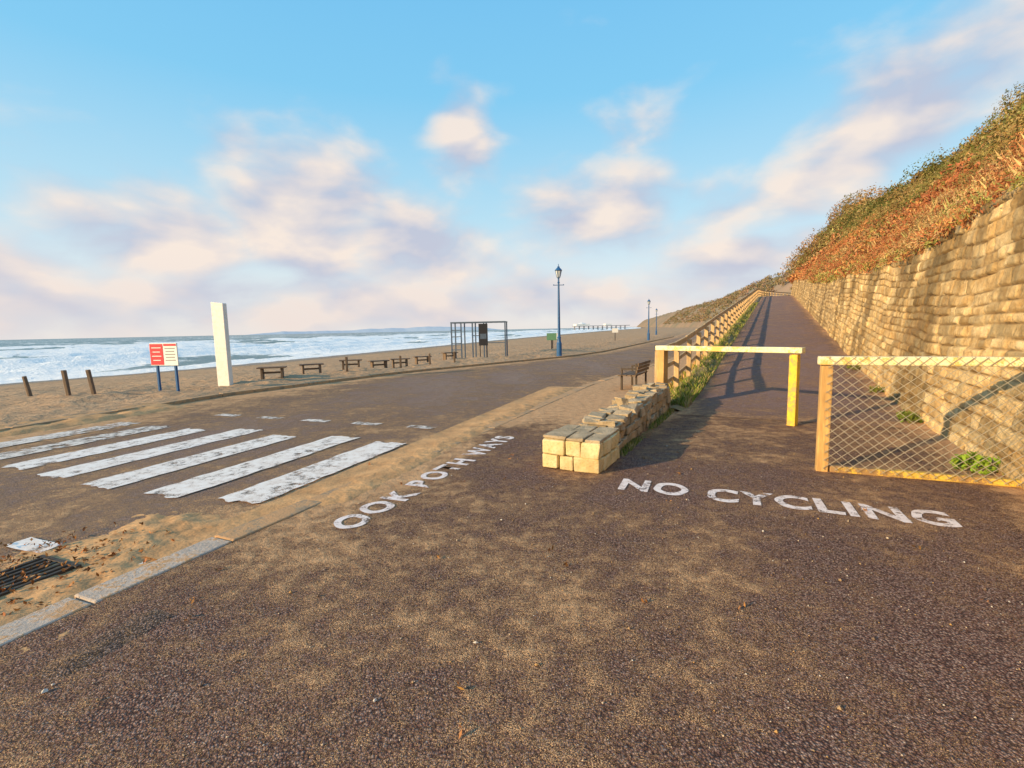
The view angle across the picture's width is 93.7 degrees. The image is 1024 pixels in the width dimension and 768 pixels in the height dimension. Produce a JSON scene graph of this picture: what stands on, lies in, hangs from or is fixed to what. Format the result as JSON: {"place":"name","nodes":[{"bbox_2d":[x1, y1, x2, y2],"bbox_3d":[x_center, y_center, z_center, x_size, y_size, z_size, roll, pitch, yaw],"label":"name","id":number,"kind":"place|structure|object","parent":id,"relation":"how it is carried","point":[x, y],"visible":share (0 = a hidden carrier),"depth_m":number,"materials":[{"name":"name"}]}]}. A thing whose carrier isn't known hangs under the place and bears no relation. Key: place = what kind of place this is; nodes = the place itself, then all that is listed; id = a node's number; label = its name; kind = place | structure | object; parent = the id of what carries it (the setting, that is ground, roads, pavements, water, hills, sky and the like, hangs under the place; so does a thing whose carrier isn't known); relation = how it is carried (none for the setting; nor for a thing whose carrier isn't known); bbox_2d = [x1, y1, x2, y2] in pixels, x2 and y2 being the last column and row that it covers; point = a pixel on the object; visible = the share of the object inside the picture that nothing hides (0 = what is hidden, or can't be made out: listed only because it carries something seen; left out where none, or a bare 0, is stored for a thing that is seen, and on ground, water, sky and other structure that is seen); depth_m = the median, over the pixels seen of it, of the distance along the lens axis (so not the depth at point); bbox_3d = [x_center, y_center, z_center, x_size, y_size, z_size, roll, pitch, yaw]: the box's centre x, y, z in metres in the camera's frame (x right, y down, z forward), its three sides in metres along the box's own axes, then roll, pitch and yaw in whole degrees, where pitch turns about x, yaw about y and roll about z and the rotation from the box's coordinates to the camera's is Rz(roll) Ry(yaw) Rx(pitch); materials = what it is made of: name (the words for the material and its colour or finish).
{"place":"outdoors","nodes":[
{"label":"outdoors","id":0,"kind":"place"},
{"bbox_2d":[0,327,640,383],"bbox_3d":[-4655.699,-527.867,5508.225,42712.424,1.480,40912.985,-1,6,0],"label":"sea","id":1,"kind":"structure","parent":0,"point":[40,359],"depth_m":109.91,"materials":[{"name":"liquid"}]},
{"bbox_2d":[0,327,720,425],"bbox_3d":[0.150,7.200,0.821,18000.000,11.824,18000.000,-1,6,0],"label":"beach ground","id":2,"kind":"structure","parent":0,"point":[49,399],"depth_m":23.85,"materials":[{"name":"beige sand"}]},
{"bbox_2d":[22,376,32,395],"bbox_3d":[-14.796,0.182,14.685,0.217,0.861,0.111,-4,7,-24],"label":"timber post","id":3,"kind":"object","parent":2,"relation":"on","point":[27,386],"visible":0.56,"depth_m":14.64,"materials":[{"name":"brown wood"}]},
{"bbox_2d":[61,370,70,395],"bbox_3d":[-12.196,0.093,13.169,0.208,0.952,0.104,0,7,12],"label":"timber post","id":4,"kind":"object","parent":2,"relation":"on","point":[66,382],"visible":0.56,"depth_m":13.13,"materials":[{"name":"brown wood"}]},
{"bbox_2d":[85,370,96,394],"bbox_3d":[-11.251,0.069,12.864,0.191,0.918,0.100,-1,6,0],"label":"timber post","id":5,"kind":"object","parent":2,"relation":"on","point":[91,382],"visible":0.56,"depth_m":12.82,"materials":[{"name":"brown wood"}]},
{"bbox_2d":[149,343,179,390],"bbox_3d":[-10.002,-0.287,13.907,0.980,1.785,0.102,0,7,14],"label":"beach safety sign","id":6,"kind":"object","parent":2,"relation":"on","point":[163,353],"visible":0.77,"depth_m":13.82,"materials":[{"name":"red metal"}]},
{"bbox_2d":[211,302,232,385],"bbox_3d":[-9.405,-1.117,15.602,0.420,3.062,0.180,0,7,8],"label":"shaft","id":7,"kind":"object","parent":2,"relation":"on","point":[222,343],"visible":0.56,"depth_m":15.50,"materials":[{"name":"paint"}]},
{"bbox_2d":[256,366,286,378],"bbox_3d":[-8.459,-0.329,16.952,0.920,0.558,0.405,-3,7,-17],"label":"beach bench","id":8,"kind":"object","parent":2,"relation":"on","point":[262,372],"visible":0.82,"depth_m":16.87,"materials":[{"name":"brown wood"}]},
{"bbox_2d":[298,363,323,373],"bbox_3d":[-8.113,-0.540,19.445,0.920,0.558,0.405,-5,7,-28],"label":"beach bench","id":9,"kind":"object","parent":2,"relation":"on","point":[318,364],"visible":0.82,"depth_m":19.36,"materials":[{"name":"brown wood"}]},
{"bbox_2d":[0,336,673,430],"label":"kerb","id":10,"kind":"structure","parent":2,"relation":"on","point":[204,397],"depth_m":14.87,"materials":[{"name":"grey concrete"}]},
{"bbox_2d":[345,357,347,371],"bbox_3d":[-6.618,-0.734,19.226,0.101,0.705,0.095,-2,7,-11],"label":"timber post","id":11,"kind":"object","parent":2,"relation":"on","point":[346,362],"visible":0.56,"depth_m":19.18,"materials":[{"name":"brown wood"}]},
{"bbox_2d":[339,359,361,369],"bbox_3d":[-6.917,-0.767,20.630,0.920,0.558,0.405,-3,7,-14],"label":"beach bench","id":12,"kind":"object","parent":2,"relation":"on","point":[358,363],"visible":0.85,"depth_m":20.55,"materials":[{"name":"brown wood"}]},
{"bbox_2d":[368,360,389,367],"bbox_3d":[-6.218,-0.825,22.436,0.920,0.558,0.405,-6,8,-34],"label":"beach bench","id":13,"kind":"object","parent":2,"relation":"on","point":[372,364],"visible":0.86,"depth_m":22.34,"materials":[{"name":"brown wood"}]},
{"bbox_2d":[389,358,409,367],"bbox_3d":[-5.421,-0.956,23.228,0.920,0.558,0.405,-4,7,-23],"label":"beach bench","id":14,"kind":"object","parent":2,"relation":"on","point":[405,362],"visible":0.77,"depth_m":23.14,"materials":[{"name":"brown wood"}]},
{"bbox_2d":[413,356,431,364],"bbox_3d":[-4.726,-1.190,25.317,0.920,0.558,0.405,-5,7,-28],"label":"beach bench","id":15,"kind":"object","parent":2,"relation":"on","point":[417,360],"visible":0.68,"depth_m":25.19,"materials":[{"name":"brown wood"}]},
{"bbox_2d":[442,352,457,359],"bbox_3d":[-3.532,-1.520,27.195,0.920,0.558,0.405,-7,8,-40],"label":"beach bench","id":16,"kind":"object","parent":2,"relation":"on","point":[445,355],"visible":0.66,"depth_m":27.00,"materials":[{"name":"brown wood"}]},
{"bbox_2d":[450,321,507,357],"bbox_3d":[-2.008,-2.539,30.049,3.400,2.700,1.385,-1,7,4],"label":"outdoor gym frame","id":17,"kind":"object","parent":2,"relation":"on","point":[486,322],"visible":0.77,"depth_m":29.45,"materials":[{"name":"metal"}]},
{"bbox_2d":[478,324,487,356],"bbox_3d":[-1.647,-2.266,27.741,0.520,2.425,0.125,-1,6,0],"label":"information board","id":18,"kind":"object","parent":2,"relation":"on","point":[483,334],"visible":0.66,"depth_m":27.62,"materials":[{"name":"black metal"}]},
{"bbox_2d":[547,333,556,348],"bbox_3d":[2.839,-2.987,34.367,0.700,1.300,0.115,-1,6,0],"label":"promenade sign","id":19,"kind":"object","parent":2,"relation":"on","point":[551,336],"visible":0.96,"depth_m":34.26,"materials":[{"name":"green metal"}]},
{"bbox_2d":[553,264,563,355],"bbox_3d":[2.667,-4.026,27.326,0.493,5.502,0.414,-6,8,-39],"label":"street lamp","id":20,"kind":"object","parent":2,"relation":"on","point":[558,270],"visible":0.94,"depth_m":27.27,"materials":[{"name":"blue metal"}]},
{"bbox_2d":[572,322,626,329],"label":"seaside pier","id":21,"kind":"structure","parent":2,"relation":"on","point":[583,325],"depth_m":738.90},
{"bbox_2d":[612,328,617,332],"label":"promenade sign","id":22,"kind":"object","parent":2,"relation":"on","point":[614,330],"visible":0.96,"depth_m":56.60,"materials":[{"name":"white metal"}]},
{"bbox_2d":[647,300,649,339],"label":"street lamp","id":23,"kind":"object","parent":2,"relation":"on","point":[648,333],"visible":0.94,"depth_m":57.04,"materials":[{"name":"blue metal"}]},
{"bbox_2d":[655,308,656,334],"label":"street lamp","id":24,"kind":"object","parent":2,"relation":"on","point":[656,322],"visible":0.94,"depth_m":87.31,"materials":[{"name":"metal"}]},
{"bbox_2d":[670,296,762,410],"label":"grass bank","id":25,"kind":"structure","parent":2,"relation":"on","point":[678,407],"depth_m":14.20,"materials":[{"name":"green plant"}]},
{"bbox_2d":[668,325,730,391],"bbox_3d":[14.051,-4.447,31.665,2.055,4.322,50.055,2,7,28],"label":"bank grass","id":26,"kind":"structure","parent":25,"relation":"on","point":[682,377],"depth_m":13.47,"materials":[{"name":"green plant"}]},
{"bbox_2d":[654,288,790,387],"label":"wooden fence","id":27,"kind":"object","parent":2,"relation":"on","point":[741,307],"visible":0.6,"depth_m":15.85,"materials":[{"name":"brown wood"}]},
{"bbox_2d":[0,328,727,569],"bbox_3d":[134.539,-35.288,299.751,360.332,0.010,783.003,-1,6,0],"label":"road","id":28,"kind":"structure","parent":0,"point":[33,504],"depth_m":8.18,"materials":[{"name":"grey asphalt"}]},
{"bbox_2d":[0,403,194,437],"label":"sand drift","id":29,"kind":"object","parent":28,"relation":"on","point":[96,418],"visible":0.71,"depth_m":9.58,"materials":[{"name":"beige sand"}]},
{"bbox_2d":[0,511,227,625],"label":"sand drift","id":30,"kind":"object","parent":28,"relation":"on","point":[121,562],"visible":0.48,"depth_m":3.62,"materials":[{"name":"beige sand"}]},
{"bbox_2d":[0,555,81,596],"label":"drain grate","id":31,"kind":"object","parent":30,"relation":"on","point":[16,571],"visible":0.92,"depth_m":3.39,"materials":[{"name":"metal"}]},
{"bbox_2d":[0,422,405,503],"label":"zebra crossing","id":32,"kind":"object","parent":28,"relation":"on","point":[265,488],"visible":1,"depth_m":6.40,"materials":[{"name":"paint"}]},
{"bbox_2d":[7,414,430,563],"bbox_3d":[-4.382,0.977,6.727,5.636,0.001,5.206,1,7,21],"label":"give way line","id":33,"kind":"object","parent":28,"relation":"on","point":[19,545],"visible":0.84,"depth_m":3.90,"materials":[{"name":"paint"}]},
{"bbox_2d":[250,326,499,334],"bbox_3d":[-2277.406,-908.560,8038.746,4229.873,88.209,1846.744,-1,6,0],"label":"headland","id":34,"kind":"structure","parent":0,"point":[416,329],"depth_m":7994.41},
{"bbox_2d":[0,344,1023,767],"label":"pavement","id":35,"kind":"structure","parent":0,"point":[924,684],"depth_m":2.59,"materials":[{"name":"brown asphalt"}]},
{"bbox_2d":[19,630,69,654],"bbox_3d":[-2.558,1.424,2.170,0.836,0.038,2.882,1,7,21],"label":"sand drift","id":36,"kind":"object","parent":35,"relation":"on","point":[24,649],"visible":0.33,"depth_m":2.57,"materials":[{"name":"beige sand"}]},
{"bbox_2d":[40,609,173,681],"bbox_3d":[-2.145,1.367,2.542,0.480,0.037,0.980,1,7,21],"label":"tarmac patch","id":37,"kind":"object","parent":35,"relation":"on","point":[97,648],"visible":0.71,"depth_m":2.50,"materials":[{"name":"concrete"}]},
{"bbox_2d":[0,340,696,646],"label":"kerb","id":38,"kind":"structure","parent":35,"relation":"on","point":[14,630],"depth_m":3.35,"materials":[{"name":"concrete"}]},
{"bbox_2d":[141,386,576,558],"bbox_3d":[-0.347,0.658,8.396,1.100,0.058,10.780,1,7,21],"label":"sand drift","id":39,"kind":"object","parent":35,"relation":"on","point":[374,474],"visible":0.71,"depth_m":5.61,"materials":[{"name":"beige sand"}]},
{"bbox_2d":[334,436,513,528],"bbox_3d":[-0.753,0.985,5.579,0.324,0.001,3.558,1,7,22],"label":"look both ways text","id":40,"kind":"object","parent":35,"relation":"on","point":[338,524],"visible":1,"depth_m":4.72,"materials":[{"name":"paint"}]},
{"bbox_2d":[0,450,988,737],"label":"dead leaves","id":41,"kind":"object","parent":35,"relation":"on","point":[60,548],"visible":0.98,"depth_m":3.48,"materials":[{"name":"brown plant"}]},
{"bbox_2d":[15,427,1022,767],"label":"pebbles","id":42,"kind":"object","parent":35,"relation":"on","point":[567,605],"visible":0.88,"depth_m":2.62,"materials":[{"name":"grey stone"}]},
{"bbox_2d":[543,431,619,473],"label":"pier blocks","id":43,"kind":"structure","parent":35,"relation":"on","point":[596,458],"depth_m":5.39,"materials":[{"name":"stone"}]},
{"bbox_2d":[543,424,618,443],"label":"capping stones","id":44,"kind":"object","parent":43,"relation":"on","point":[589,434],"visible":1,"depth_m":5.59,"materials":[{"name":"beige stone"}]},
{"bbox_2d":[558,416,607,467],"bbox_3d":[1.786,0.551,7.469,0.600,0.400,4.680,2,7,28],"label":"mortar","id":45,"kind":"object","parent":35,"relation":"on","point":[588,425],"visible":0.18,"depth_m":6.06,"materials":[{"name":"beige concrete"}]},
{"bbox_2d":[579,382,670,451],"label":"rubble blocks","id":46,"kind":"structure","parent":35,"relation":"on","point":[635,412],"depth_m":7.12,"materials":[{"name":"stone"}]},
{"bbox_2d":[618,360,650,389],"bbox_3d":[3.229,-0.227,12.645,0.535,0.735,1.300,2,7,28],"label":"park bench","id":47,"kind":"object","parent":35,"relation":"on","point":[640,368],"visible":0.89,"depth_m":12.30,"materials":[{"name":"wood"}]},
{"bbox_2d":[619,407,674,455],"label":"wall foot grass","id":48,"kind":"structure","parent":35,"relation":"on","point":[633,442],"depth_m":7.22,"materials":[{"name":"green plant"}]},
{"bbox_2d":[655,345,805,425],"bbox_3d":[3.681,-0.038,8.460,0.154,1.251,2.617,-6,8,-38],"label":"path barrier","id":49,"kind":"object","parent":35,"relation":"on","point":[793,383],"visible":0.81,"depth_m":7.66,"materials":[{"name":"yellow paint"}]},
{"bbox_2d":[618,479,961,526],"bbox_3d":[2.334,1.056,4.386,2.671,0.001,0.396,2,7,23],"label":"no cycling text","id":50,"kind":"object","parent":35,"relation":"on","point":[851,510],"visible":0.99,"depth_m":4.21,"materials":[{"name":"paint"}]},
{"bbox_2d":[815,356,1023,487],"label":"chain link barrier","id":51,"kind":"object","parent":35,"relation":"on","point":[824,421],"visible":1,"depth_m":4.83,"materials":[{"name":"metal"}]},
{"bbox_2d":[845,365,1003,474],"bbox_3d":[7.003,0.209,8.905,0.444,0.582,9.227,2,7,28],"label":"weed","id":52,"kind":"object","parent":35,"relation":"on","point":[962,457],"visible":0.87,"depth_m":5.20,"materials":[{"name":"green plant"}]},
{"bbox_2d":[829,180,1023,489],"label":"stone wall","id":53,"kind":"structure","parent":35,"relation":"on","point":[959,291],"depth_m":6.76,"materials":[{"name":"stone"}]},
{"bbox_2d":[0,0,1023,339],"label":"sky","id":54,"kind":"structure","parent":0,"point":[290,165],"materials":[{"name":"blue"}]},
{"bbox_2d":[637,270,794,327],"bbox_3d":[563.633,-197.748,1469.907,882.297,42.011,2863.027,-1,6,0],"label":"cliffs","id":55,"kind":"structure","parent":0,"point":[662,319],"depth_m":582.13,"materials":[{"name":"beige stone"}]},
{"bbox_2d":[663,269,794,323],"bbox_3d":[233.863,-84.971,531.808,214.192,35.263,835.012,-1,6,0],"label":"cliff scrub","id":56,"kind":"object","parent":55,"relation":"on","point":[717,303],"visible":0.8,"depth_m":403.73,"materials":[{"name":"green plant"}]},
{"bbox_2d":[676,295,929,429],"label":"footpath","id":57,"kind":"structure","parent":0,"point":[751,385],"depth_m":11.97,"materials":[{"name":"asphalt"}]},
{"bbox_2d":[791,277,840,333],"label":"stone wall","id":58,"kind":"structure","parent":57,"relation":"on","point":[817,300],"depth_m":26.75,"materials":[{"name":"stone"}]},
{"bbox_2d":[812,110,1022,270],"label":"hillside","id":59,"kind":"structure","parent":0,"point":[929,203],"depth_m":19.57,"materials":[{"name":"soil"}]},
{"bbox_2d":[780,185,886,275],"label":"scrub","id":60,"kind":"object","parent":59,"relation":"on","point":[801,255],"visible":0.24,"depth_m":58.83,"materials":[{"name":"green plant"}]},
{"bbox_2d":[786,193,883,283],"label":"bracken","id":61,"kind":"object","parent":59,"relation":"on","point":[832,237],"visible":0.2,"depth_m":52.74,"materials":[{"name":"orange plant"}]},
{"bbox_2d":[837,147,959,228],"bbox_3d":[34.701,-16.806,43.964,5.836,7.764,38.907,2,7,27],"label":"hedge","id":62,"kind":"object","parent":59,"relation":"on","point":[891,190],"visible":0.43,"depth_m":34.28,"materials":[{"name":"green plant"}]},
{"bbox_2d":[798,90,1023,280],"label":"bracken","id":63,"kind":"object","parent":59,"relation":"on","point":[838,251],"visible":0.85,"depth_m":19.72,"materials":[{"name":"orange plant"}]},
{"bbox_2d":[808,167,1023,283],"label":"wall top plants","id":64,"kind":"object","parent":59,"relation":"on","point":[825,278],"depth_m":8.59,"materials":[{"name":"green plant"}]},
{"bbox_2d":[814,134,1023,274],"bbox_3d":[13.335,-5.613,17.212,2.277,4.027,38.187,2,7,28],"label":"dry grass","id":65,"kind":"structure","parent":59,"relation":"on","point":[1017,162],"depth_m":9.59,"materials":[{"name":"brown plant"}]},
{"bbox_2d":[846,124,1023,272],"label":"bracken","id":66,"kind":"object","parent":59,"relation":"on","point":[906,226],"visible":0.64,"depth_m":10.46,"materials":[{"name":"orange plant"}]},
{"bbox_2d":[912,83,1023,199],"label":"hedge","id":67,"kind":"object","parent":59,"relation":"on","point":[1009,99],"visible":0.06,"depth_m":20.20,"materials":[{"name":"green plant"}]}
]}

